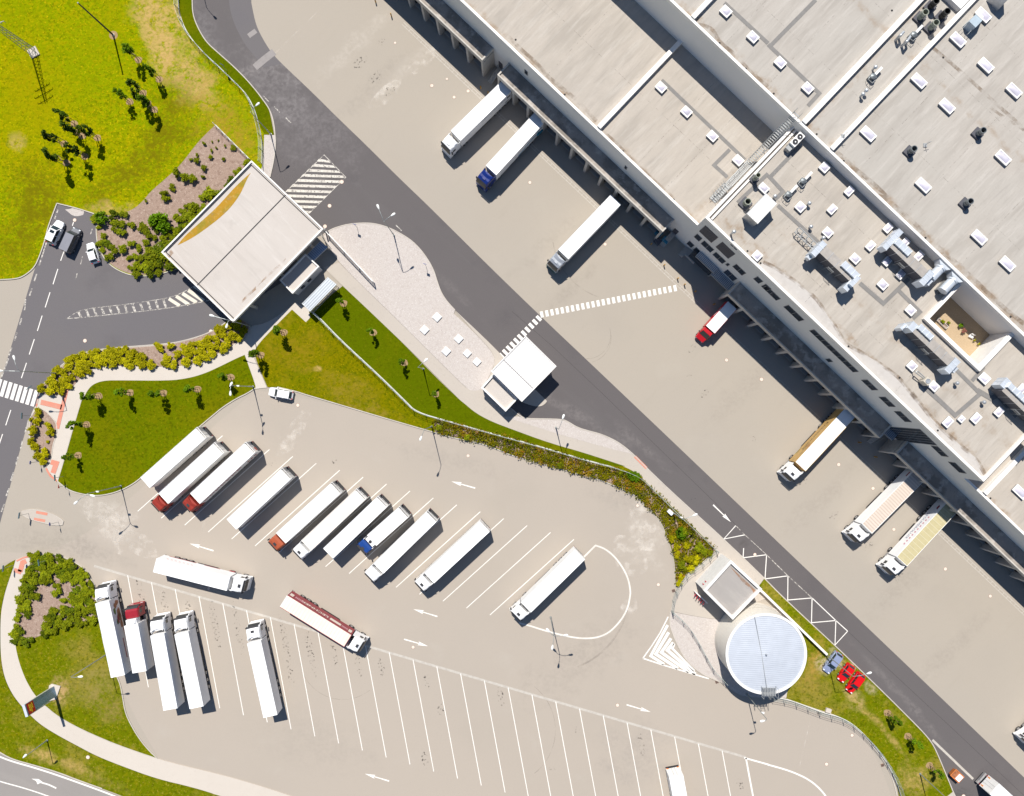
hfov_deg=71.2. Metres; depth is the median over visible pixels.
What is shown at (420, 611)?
arrow marking
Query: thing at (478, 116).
articulated lorry
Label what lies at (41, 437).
shrub bed
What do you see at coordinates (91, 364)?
shrub
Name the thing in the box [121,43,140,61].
young tree
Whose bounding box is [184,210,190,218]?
shrub
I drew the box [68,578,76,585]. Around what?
shrub
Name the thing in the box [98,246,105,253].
shrub
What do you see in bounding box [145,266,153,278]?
shrub
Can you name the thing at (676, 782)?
articulated lorry
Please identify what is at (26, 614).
shrub
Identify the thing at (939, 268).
duct fan
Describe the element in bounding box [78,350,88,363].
shrub
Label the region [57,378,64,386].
shrub
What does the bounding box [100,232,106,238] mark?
shrub
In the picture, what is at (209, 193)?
shrub
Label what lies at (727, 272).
window
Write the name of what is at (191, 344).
shrub
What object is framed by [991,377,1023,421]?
air handling unit
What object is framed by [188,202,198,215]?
shrub
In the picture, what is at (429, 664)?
drain channel
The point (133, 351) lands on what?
shrub
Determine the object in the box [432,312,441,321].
inspection hatch
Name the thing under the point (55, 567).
shrub
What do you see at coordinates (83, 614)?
shrub
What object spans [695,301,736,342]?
delivery lorry
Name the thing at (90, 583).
shrub
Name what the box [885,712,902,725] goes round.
young tree
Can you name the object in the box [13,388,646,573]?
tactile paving
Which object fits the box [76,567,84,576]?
shrub
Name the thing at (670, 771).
rear door
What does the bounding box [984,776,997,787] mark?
rear door
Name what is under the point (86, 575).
shrub
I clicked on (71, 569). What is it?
shrub
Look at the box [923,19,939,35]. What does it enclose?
flue
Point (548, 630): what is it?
street lamp
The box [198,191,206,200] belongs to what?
shrub
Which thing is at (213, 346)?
shrub
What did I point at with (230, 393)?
street lamp
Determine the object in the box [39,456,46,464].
shrub
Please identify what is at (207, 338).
shrub
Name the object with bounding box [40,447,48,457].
shrub
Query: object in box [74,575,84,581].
shrub
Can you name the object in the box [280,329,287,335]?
soil patch
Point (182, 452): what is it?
semi trailer
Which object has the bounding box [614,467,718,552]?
fence
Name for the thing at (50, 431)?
shrub
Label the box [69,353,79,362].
shrub
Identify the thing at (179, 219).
shrub
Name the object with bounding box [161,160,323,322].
gate canopy
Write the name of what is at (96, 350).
shrub
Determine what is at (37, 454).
shrub
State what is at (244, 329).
shrub
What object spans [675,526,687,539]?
shrub
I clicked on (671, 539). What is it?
shrub
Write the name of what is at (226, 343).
shrub
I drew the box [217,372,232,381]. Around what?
young tree
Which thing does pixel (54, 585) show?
shrub
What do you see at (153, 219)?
shrub
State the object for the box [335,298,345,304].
young tree
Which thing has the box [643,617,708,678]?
hatched corner
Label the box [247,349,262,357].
young tree
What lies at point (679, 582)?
shrub
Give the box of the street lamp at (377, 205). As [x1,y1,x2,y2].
[376,204,394,235]
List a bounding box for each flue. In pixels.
[738,196,752,210]
[749,173,760,184]
[902,145,917,158]
[912,8,928,24]
[923,0,939,13]
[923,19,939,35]
[933,8,950,23]
[958,197,973,210]
[970,127,986,139]
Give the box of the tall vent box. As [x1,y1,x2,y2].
[986,0,1006,10]
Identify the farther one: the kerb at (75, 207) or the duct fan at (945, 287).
the kerb at (75, 207)
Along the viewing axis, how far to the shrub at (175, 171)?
130.87 m
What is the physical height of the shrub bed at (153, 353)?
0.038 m
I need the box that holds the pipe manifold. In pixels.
[694,590,706,604]
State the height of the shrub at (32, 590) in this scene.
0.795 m
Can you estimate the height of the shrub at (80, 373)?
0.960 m
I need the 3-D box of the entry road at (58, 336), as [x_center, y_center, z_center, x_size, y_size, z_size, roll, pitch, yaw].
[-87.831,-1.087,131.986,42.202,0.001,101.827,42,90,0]
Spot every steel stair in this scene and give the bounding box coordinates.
[710,182,731,202]
[725,109,800,187]
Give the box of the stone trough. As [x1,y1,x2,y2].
[936,318,948,328]
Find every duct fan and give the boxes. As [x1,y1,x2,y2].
[930,259,950,281]
[934,271,962,294]
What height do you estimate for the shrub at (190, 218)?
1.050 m
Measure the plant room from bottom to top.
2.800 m
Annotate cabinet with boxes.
[825,707,831,713]
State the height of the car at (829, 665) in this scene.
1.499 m
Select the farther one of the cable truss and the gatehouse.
the gatehouse
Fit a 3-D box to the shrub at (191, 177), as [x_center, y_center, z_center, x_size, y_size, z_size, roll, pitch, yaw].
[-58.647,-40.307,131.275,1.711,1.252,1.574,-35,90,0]
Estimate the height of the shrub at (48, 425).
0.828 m
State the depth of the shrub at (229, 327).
131.25 m
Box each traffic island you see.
[22,510,62,524]
[517,389,546,405]
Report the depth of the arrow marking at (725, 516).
131.98 m
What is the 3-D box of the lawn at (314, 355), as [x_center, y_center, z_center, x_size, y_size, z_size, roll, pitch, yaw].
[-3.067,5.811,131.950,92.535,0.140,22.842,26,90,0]
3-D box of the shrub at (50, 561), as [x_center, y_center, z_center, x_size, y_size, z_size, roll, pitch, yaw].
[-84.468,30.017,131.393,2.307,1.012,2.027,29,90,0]
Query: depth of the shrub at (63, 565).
131.10 m
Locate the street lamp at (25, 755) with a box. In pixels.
[23,739,47,757]
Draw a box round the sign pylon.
[22,684,60,716]
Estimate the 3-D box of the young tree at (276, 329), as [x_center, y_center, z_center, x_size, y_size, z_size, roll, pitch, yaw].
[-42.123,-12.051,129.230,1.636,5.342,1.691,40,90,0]
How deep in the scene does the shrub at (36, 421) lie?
131.16 m
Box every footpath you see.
[0,558,289,795]
[28,302,309,478]
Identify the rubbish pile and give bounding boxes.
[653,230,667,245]
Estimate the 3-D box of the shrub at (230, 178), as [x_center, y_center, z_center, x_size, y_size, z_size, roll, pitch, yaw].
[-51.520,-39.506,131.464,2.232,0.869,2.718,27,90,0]
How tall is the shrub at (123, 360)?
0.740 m
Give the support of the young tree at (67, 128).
on the soil patch
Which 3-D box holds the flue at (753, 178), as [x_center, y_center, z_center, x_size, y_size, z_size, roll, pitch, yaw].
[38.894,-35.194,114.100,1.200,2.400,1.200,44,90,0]
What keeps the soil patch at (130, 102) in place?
on the meadow
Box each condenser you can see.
[784,132,804,152]
[913,370,931,385]
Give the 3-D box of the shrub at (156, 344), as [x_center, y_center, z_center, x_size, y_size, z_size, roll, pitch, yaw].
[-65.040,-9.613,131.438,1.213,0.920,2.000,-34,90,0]
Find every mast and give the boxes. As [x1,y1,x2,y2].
[0,21,39,58]
[77,2,114,36]
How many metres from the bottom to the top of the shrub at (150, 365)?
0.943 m
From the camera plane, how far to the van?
130.41 m
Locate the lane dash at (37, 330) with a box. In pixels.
[0,222,73,441]
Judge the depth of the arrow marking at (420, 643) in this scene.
131.98 m
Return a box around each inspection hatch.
[420,325,428,334]
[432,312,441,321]
[441,347,450,355]
[454,334,463,342]
[463,349,470,357]
[473,357,480,365]
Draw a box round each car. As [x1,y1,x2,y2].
[44,220,65,245]
[86,242,100,263]
[269,387,293,399]
[822,650,842,673]
[837,662,854,682]
[845,671,865,693]
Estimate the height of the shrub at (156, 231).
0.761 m
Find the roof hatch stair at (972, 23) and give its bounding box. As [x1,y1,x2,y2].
[960,12,983,34]
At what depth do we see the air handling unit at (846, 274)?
112.30 m
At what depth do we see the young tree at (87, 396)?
127.93 m
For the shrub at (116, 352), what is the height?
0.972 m
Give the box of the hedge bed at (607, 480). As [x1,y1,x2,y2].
[434,418,714,581]
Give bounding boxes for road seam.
[514,313,1019,791]
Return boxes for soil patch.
[63,160,69,165]
[71,120,77,126]
[74,452,81,457]
[81,153,88,159]
[83,421,89,427]
[94,135,100,140]
[109,31,117,38]
[126,98,133,104]
[126,389,133,395]
[135,57,141,62]
[150,106,157,112]
[156,76,162,81]
[227,374,234,379]
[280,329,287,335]
[884,710,890,715]
[904,733,911,738]
[926,762,932,768]
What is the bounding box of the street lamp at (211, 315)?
[209,314,251,327]
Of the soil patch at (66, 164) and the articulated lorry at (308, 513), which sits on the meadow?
the soil patch at (66, 164)
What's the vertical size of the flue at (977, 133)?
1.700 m
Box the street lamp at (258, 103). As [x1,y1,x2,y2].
[250,102,271,134]
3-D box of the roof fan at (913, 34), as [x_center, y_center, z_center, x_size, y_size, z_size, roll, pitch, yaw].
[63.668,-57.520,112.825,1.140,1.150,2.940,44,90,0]
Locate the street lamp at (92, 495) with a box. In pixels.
[74,485,121,504]
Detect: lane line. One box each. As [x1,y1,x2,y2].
[736,526,811,597]
[932,739,973,779]
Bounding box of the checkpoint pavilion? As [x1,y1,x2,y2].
[481,336,555,411]
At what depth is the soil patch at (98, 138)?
131.87 m
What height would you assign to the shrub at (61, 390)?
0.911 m
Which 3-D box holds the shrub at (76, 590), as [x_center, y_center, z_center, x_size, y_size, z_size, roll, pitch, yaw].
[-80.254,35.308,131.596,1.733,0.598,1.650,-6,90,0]
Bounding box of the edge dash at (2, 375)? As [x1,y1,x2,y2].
[1,274,36,511]
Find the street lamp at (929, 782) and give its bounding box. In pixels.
[919,773,943,795]
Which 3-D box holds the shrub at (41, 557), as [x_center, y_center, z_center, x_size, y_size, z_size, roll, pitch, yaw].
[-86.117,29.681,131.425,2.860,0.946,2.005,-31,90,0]
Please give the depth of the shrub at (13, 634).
131.27 m
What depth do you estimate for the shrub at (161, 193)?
131.03 m
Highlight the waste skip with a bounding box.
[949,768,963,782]
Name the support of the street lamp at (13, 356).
on the shrub bed at (153, 353)
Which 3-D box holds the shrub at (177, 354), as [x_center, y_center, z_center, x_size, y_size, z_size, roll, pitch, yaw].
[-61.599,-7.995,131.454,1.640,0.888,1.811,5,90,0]
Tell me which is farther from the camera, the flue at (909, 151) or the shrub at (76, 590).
the shrub at (76, 590)
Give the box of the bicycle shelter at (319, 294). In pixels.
[302,277,338,311]
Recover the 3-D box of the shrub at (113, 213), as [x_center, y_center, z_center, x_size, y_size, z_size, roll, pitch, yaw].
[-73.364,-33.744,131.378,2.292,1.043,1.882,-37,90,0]
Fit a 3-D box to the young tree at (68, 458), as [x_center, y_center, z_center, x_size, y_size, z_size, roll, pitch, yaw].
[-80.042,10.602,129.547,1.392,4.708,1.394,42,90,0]
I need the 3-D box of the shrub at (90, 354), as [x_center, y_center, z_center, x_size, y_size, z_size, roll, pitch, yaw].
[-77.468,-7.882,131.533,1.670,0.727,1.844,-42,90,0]
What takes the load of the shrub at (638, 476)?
on the hedge bed at (607, 480)
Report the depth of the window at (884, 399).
118.60 m
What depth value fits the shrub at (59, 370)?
131.16 m
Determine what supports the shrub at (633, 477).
on the hedge bed at (607, 480)
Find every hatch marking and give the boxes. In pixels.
[67,285,209,318]
[77,299,166,316]
[168,286,204,306]
[286,159,344,212]
[289,155,345,210]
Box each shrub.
[8,629,18,639]
[9,636,20,645]
[12,612,21,621]
[13,623,18,631]
[14,595,22,603]
[15,603,22,611]
[16,626,24,634]
[18,583,28,593]
[18,593,28,600]
[19,574,30,584]
[20,603,30,612]
[20,636,33,647]
[22,582,34,592]
[22,598,30,604]
[23,610,32,619]
[25,566,31,576]
[26,425,37,436]
[26,552,34,562]
[27,437,34,445]
[28,578,37,584]
[28,586,36,596]
[29,563,37,571]
[29,592,40,601]
[30,443,38,450]
[31,571,38,579]
[32,417,41,425]
[32,451,41,460]
[33,550,39,561]
[34,407,41,417]
[35,552,47,564]
[37,383,44,392]
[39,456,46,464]
[39,570,45,579]
[39,630,47,638]
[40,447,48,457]
[40,564,46,569]
[40,576,53,585]
[41,621,52,630]
[42,615,52,626]
[44,376,54,384]
[44,422,51,428]
[44,552,52,559]
[44,569,53,579]
[44,628,52,634]
[45,386,55,395]
[45,428,54,435]
[46,564,53,571]
[46,612,56,623]
[47,556,55,564]
[48,606,58,614]
[49,380,59,389]
[50,587,61,597]
[51,367,58,377]
[52,563,59,572]
[52,583,59,587]
[52,626,57,634]
[53,619,62,627]
[54,365,64,374]
[55,553,64,562]
[55,569,64,578]
[56,386,65,396]
[56,614,65,620]
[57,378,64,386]
[58,562,67,568]
[59,371,67,382]
[59,574,68,583]
[59,597,68,602]
[59,605,65,614]
[61,619,68,630]
[63,356,74,364]
[63,363,72,371]
[63,572,72,579]
[64,382,72,388]
[64,558,73,567]
[64,605,74,613]
[66,565,77,572]
[66,613,72,619]
[66,616,74,626]
[67,373,75,381]
[67,591,74,599]
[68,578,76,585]
[68,598,75,606]
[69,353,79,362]
[71,585,79,593]
[72,366,80,374]
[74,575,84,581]
[74,601,82,608]
[74,606,81,616]
[74,618,87,627]
[75,359,84,368]
[75,590,87,602]
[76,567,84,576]
[77,370,84,377]
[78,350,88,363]
[78,581,88,591]
[80,609,88,617]
[81,364,91,374]
[82,572,89,578]
[82,603,92,613]
[84,596,90,605]
[85,359,93,366]
[85,615,97,625]
[87,349,93,358]
[87,580,93,588]
[87,587,94,597]
[88,598,96,604]
[89,605,97,616]
[90,213,100,224]
[91,348,100,354]
[92,352,101,361]
[94,211,108,224]
[94,361,101,368]
[95,239,103,246]
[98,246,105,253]
[99,357,108,366]
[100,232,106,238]
[100,348,106,357]
[102,239,111,248]
[104,253,113,261]
[105,345,114,353]
[106,352,117,363]
[108,209,119,219]
[109,245,118,254]
[109,360,116,368]
[111,225,116,232]
[111,346,121,357]
[113,357,121,364]
[114,219,124,227]
[116,228,126,235]
[118,244,126,253]
[119,211,127,217]
[120,345,129,354]
[120,357,128,367]
[125,348,137,355]
[125,353,133,361]
[126,221,135,228]
[126,362,133,369]
[127,240,135,246]
[131,269,141,278]
[132,253,138,261]
[132,261,140,269]
[133,357,139,365]
[135,352,146,362]
[136,243,141,252]
[136,262,148,273]
[137,221,148,232]
[137,252,147,260]
[137,359,147,369]
[142,228,152,238]
[142,239,149,246]
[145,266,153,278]
[146,246,157,260]
[146,359,156,369]
[147,212,167,229]
[147,258,160,269]
[152,225,159,233]
[152,241,165,257]
[153,341,160,349]
[154,269,162,277]
[155,251,164,259]
[156,258,163,268]
[156,344,163,352]
[158,220,172,233]
[159,190,168,195]
[159,234,167,243]
[160,358,170,367]
[161,195,170,201]
[162,353,170,362]
[164,262,177,270]
[167,342,175,349]
[168,359,176,369]
[172,227,180,235]
[172,350,180,358]
[173,167,178,178]
[175,216,186,222]
[178,208,187,216]
[179,172,188,182]
[179,343,189,353]
[181,357,190,367]
[183,352,192,357]
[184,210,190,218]
[187,215,196,222]
[187,341,195,348]
[188,173,197,182]
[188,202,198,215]
[188,347,196,354]
[192,355,201,365]
[195,203,205,213]
[195,339,205,350]
[196,348,202,356]
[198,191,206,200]
[199,351,210,361]
[202,185,216,199]
[203,335,211,342]
[204,342,210,350]
[206,348,216,358]
[209,342,218,349]
[211,334,219,343]
[213,324,225,334]
[218,345,227,353]
[219,329,226,338]
[221,337,230,348]
[223,175,233,186]
[223,320,232,329]
[226,331,237,340]
[230,320,241,330]
[232,167,241,175]
[236,333,243,342]
[238,325,247,333]
[242,159,250,165]
[626,471,637,480]
[632,473,640,482]
[669,535,675,543]
[674,543,680,550]
[674,551,679,558]
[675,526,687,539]
[676,579,682,586]
[678,560,686,571]
[682,541,690,549]
[683,555,694,562]
[686,565,694,573]
[693,555,700,564]
[694,541,703,552]
[700,548,708,555]
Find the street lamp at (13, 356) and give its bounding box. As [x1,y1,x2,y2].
[0,355,55,373]
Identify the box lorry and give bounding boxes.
[124,601,154,672]
[356,504,410,554]
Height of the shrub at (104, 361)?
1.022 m
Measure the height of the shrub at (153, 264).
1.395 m
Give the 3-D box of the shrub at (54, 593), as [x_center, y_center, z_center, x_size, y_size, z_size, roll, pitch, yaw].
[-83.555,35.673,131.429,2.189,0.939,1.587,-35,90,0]
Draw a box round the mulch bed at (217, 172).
[97,126,247,274]
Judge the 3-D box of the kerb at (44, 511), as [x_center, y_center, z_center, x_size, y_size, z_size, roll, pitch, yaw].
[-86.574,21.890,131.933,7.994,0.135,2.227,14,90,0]
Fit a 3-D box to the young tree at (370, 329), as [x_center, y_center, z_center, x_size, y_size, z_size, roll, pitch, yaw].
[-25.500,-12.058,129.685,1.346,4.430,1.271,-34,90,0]
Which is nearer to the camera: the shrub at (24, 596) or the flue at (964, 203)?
the flue at (964, 203)
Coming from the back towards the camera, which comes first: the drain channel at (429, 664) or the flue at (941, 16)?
the drain channel at (429, 664)
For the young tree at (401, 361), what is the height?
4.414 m
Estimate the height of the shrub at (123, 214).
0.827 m
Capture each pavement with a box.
[324,263,505,416]
[454,387,763,585]
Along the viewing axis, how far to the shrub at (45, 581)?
131.15 m
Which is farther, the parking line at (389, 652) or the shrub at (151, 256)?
the parking line at (389, 652)
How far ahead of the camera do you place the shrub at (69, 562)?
131.31 m
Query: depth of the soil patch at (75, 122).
131.87 m
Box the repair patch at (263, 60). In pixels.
[247,29,275,69]
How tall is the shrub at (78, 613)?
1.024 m
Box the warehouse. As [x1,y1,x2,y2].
[408,0,1023,582]
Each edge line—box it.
[0,756,114,795]
[39,210,91,277]
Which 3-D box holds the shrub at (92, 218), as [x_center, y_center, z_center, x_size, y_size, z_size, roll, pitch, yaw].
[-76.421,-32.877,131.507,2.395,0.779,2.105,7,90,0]
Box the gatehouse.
[280,254,322,294]
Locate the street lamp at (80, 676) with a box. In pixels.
[71,654,105,677]
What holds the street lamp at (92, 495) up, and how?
on the lawn at (125, 440)
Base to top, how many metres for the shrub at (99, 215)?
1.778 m
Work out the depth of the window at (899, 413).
118.52 m
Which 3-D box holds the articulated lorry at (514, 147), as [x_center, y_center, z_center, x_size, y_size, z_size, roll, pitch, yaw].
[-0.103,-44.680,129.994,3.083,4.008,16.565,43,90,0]
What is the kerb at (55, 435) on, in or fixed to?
on the truck yard at (740, 434)
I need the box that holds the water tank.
[715,602,806,698]
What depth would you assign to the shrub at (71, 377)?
131.25 m
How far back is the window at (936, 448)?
118.44 m
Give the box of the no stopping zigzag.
[724,525,847,644]
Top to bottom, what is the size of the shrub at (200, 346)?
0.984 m
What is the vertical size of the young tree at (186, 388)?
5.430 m
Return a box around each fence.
[173,0,262,163]
[311,311,613,467]
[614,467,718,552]
[671,551,719,614]
[673,613,727,684]
[770,696,904,795]
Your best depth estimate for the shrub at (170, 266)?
130.86 m
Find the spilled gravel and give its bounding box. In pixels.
[65,208,83,215]
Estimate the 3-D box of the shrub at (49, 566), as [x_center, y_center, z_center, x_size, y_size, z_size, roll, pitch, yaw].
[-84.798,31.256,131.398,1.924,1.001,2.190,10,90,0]
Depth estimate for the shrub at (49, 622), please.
131.12 m
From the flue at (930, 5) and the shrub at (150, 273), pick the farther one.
the shrub at (150, 273)
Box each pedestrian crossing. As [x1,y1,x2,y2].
[0,379,37,406]
[494,315,541,358]
[540,285,676,317]
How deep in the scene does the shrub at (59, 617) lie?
131.25 m
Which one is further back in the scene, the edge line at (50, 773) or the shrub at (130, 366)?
the edge line at (50, 773)
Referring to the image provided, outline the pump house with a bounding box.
[695,554,761,618]
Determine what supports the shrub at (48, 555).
on the shrub bed at (31, 626)
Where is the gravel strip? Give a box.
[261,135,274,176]
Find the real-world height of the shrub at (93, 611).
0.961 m
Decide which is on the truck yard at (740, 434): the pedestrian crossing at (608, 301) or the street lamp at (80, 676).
the pedestrian crossing at (608, 301)
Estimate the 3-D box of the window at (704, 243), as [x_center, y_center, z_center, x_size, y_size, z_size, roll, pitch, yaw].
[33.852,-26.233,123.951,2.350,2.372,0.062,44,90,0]
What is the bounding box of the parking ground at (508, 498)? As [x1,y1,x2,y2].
[0,390,890,795]
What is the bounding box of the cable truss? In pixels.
[792,227,816,248]
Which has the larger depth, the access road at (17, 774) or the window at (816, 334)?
the access road at (17, 774)
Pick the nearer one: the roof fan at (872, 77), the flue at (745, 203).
the roof fan at (872, 77)
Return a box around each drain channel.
[94,565,745,757]
[402,23,1023,614]
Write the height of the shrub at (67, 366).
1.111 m
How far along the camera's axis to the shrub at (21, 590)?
131.10 m
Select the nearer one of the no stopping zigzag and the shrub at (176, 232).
the shrub at (176, 232)
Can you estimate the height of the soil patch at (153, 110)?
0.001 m
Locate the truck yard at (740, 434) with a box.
[0,0,1023,795]
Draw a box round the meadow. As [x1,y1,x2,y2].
[0,0,273,278]
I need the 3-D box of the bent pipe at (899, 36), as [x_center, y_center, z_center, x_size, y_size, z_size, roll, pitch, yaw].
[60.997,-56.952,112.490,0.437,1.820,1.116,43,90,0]
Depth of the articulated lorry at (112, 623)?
128.05 m
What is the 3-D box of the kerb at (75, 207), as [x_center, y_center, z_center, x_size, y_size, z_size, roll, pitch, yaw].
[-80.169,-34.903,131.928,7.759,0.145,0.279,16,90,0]
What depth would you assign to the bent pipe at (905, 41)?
111.98 m
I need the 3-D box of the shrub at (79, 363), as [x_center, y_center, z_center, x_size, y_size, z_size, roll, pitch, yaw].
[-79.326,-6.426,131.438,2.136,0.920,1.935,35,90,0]
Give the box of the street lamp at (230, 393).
[229,382,253,395]
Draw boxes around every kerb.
[0,203,56,279]
[0,752,101,788]
[22,509,63,525]
[29,408,56,467]
[36,319,229,403]
[40,553,157,758]
[57,203,93,213]
[57,388,255,495]
[96,223,176,276]
[192,0,275,176]
[278,387,432,431]
[323,222,454,309]
[434,432,651,510]
[510,407,954,795]
[669,611,724,683]
[786,698,896,795]
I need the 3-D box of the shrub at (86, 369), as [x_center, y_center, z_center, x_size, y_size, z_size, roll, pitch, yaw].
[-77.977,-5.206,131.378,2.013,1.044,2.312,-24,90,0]
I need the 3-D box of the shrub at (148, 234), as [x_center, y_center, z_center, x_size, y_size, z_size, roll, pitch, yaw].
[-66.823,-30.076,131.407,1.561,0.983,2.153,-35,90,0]
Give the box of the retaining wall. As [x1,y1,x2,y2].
[760,590,827,654]
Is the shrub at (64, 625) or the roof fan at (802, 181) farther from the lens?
the shrub at (64, 625)
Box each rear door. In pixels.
[667,768,675,776]
[673,767,681,774]
[980,781,993,792]
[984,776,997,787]
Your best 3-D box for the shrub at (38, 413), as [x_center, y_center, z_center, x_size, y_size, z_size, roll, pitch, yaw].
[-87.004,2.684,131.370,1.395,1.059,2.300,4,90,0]
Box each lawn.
[0,560,218,795]
[15,555,155,757]
[58,355,255,494]
[179,0,273,133]
[255,288,714,577]
[314,286,622,465]
[759,579,951,795]
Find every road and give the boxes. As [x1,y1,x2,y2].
[0,204,296,520]
[0,754,117,795]
[193,0,1023,795]
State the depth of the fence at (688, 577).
130.47 m
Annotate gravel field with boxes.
[324,223,493,390]
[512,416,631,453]
[670,608,789,697]
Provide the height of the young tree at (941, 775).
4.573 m
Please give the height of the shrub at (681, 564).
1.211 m
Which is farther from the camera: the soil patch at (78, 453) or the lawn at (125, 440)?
the lawn at (125, 440)
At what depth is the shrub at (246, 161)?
131.11 m
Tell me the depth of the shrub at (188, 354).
131.30 m
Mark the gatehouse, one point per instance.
(301, 274)
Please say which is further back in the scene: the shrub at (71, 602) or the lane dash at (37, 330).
the lane dash at (37, 330)
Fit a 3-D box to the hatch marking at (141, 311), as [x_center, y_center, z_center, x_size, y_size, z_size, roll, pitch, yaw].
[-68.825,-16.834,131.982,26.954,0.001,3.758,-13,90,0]
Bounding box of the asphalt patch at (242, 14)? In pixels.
[229,0,281,66]
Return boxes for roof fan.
[783,184,797,202]
[797,171,812,187]
[865,67,882,85]
[907,25,922,43]
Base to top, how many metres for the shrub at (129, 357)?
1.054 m
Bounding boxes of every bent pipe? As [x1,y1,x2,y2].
[894,31,904,41]
[900,35,911,47]
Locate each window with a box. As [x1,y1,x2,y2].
[686,241,693,247]
[694,234,702,240]
[701,240,713,252]
[712,252,725,263]
[724,269,736,280]
[732,264,745,274]
[753,276,762,283]
[763,286,779,300]
[783,305,803,320]
[809,329,858,371]
[861,380,877,389]
[879,397,895,406]
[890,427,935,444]
[894,411,910,421]
[931,446,947,456]
[949,462,966,473]
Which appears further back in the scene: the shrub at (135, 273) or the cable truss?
the shrub at (135, 273)
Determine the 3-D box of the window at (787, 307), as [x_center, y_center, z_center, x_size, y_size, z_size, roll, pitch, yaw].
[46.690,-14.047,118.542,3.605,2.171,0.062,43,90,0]
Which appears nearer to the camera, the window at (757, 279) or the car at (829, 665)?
the window at (757, 279)
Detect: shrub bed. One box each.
[16,555,96,642]
[30,409,55,466]
[41,319,248,394]
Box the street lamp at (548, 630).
[546,616,567,649]
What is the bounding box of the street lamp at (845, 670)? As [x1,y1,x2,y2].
[826,655,871,676]
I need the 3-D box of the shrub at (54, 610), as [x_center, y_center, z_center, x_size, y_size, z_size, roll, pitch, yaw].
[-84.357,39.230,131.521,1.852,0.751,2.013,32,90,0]
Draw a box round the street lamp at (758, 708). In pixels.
[746,693,766,721]
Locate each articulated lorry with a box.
[95,580,131,677]
[150,611,184,710]
[151,441,230,512]
[153,555,252,593]
[173,610,210,708]
[182,441,261,512]
[245,619,282,717]
[267,480,345,551]
[280,590,368,652]
[292,487,369,559]
[364,508,438,581]
[414,519,489,591]
[441,82,511,158]
[476,113,542,192]
[509,546,584,620]
[546,195,620,273]
[665,765,686,795]
[777,409,854,481]
[841,468,921,542]
[876,499,955,575]
[975,772,1011,795]
[1013,723,1023,742]
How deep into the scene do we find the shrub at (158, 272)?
131.34 m
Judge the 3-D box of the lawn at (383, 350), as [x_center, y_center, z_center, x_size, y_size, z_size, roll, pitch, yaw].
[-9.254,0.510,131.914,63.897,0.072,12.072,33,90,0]
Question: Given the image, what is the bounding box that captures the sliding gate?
[323,228,373,282]
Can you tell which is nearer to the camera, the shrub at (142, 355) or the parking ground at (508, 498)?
the shrub at (142, 355)
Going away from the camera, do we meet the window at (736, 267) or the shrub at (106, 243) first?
the window at (736, 267)
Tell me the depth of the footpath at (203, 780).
131.90 m
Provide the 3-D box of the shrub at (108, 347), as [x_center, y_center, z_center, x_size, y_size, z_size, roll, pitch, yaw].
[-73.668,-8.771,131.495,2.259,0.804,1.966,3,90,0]
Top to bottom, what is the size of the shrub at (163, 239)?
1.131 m
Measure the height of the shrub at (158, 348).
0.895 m
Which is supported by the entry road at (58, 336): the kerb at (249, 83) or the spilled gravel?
the spilled gravel
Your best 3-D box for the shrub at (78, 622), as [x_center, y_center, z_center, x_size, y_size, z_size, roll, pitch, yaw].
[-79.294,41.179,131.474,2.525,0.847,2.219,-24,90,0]
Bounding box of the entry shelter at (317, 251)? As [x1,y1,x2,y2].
[307,241,330,262]
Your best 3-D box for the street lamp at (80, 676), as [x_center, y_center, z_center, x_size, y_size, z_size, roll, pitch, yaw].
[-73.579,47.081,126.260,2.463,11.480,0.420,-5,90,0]
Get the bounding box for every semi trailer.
[140,426,213,487]
[227,466,296,528]
[323,494,389,557]
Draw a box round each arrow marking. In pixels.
[33,779,56,788]
[192,544,213,550]
[366,774,388,781]
[404,639,426,645]
[414,609,436,616]
[452,481,474,488]
[627,704,649,711]
[713,504,730,521]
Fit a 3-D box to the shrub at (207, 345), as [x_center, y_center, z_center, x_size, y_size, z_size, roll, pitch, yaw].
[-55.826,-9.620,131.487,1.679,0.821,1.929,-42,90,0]
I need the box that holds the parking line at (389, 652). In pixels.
[127,436,753,795]
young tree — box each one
[40,129,64,144]
[41,147,68,164]
[51,108,75,124]
[59,120,82,138]
[61,453,79,460]
[63,141,86,159]
[65,420,87,429]
[76,124,99,139]
[79,392,100,399]
[112,87,130,102]
[113,387,129,396]
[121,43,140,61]
[125,78,144,95]
[130,87,142,101]
[135,94,155,110]
[142,63,160,80]
[147,390,165,397]
[183,384,199,392]
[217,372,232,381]
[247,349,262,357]
[273,325,285,335]
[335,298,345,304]
[366,327,373,333]
[398,358,404,364]
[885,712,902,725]
[907,736,923,748]
[929,765,944,779]
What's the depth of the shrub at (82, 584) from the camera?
131.24 m
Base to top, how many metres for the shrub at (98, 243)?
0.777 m
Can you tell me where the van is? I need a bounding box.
[59,227,82,253]
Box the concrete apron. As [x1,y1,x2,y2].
[670,549,765,618]
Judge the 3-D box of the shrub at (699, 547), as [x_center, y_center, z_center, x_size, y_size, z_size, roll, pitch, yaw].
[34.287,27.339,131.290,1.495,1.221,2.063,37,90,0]
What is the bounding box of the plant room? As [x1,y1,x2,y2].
[742,194,776,226]
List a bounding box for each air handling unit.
[804,240,860,293]
[876,229,934,287]
[894,321,960,374]
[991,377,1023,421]

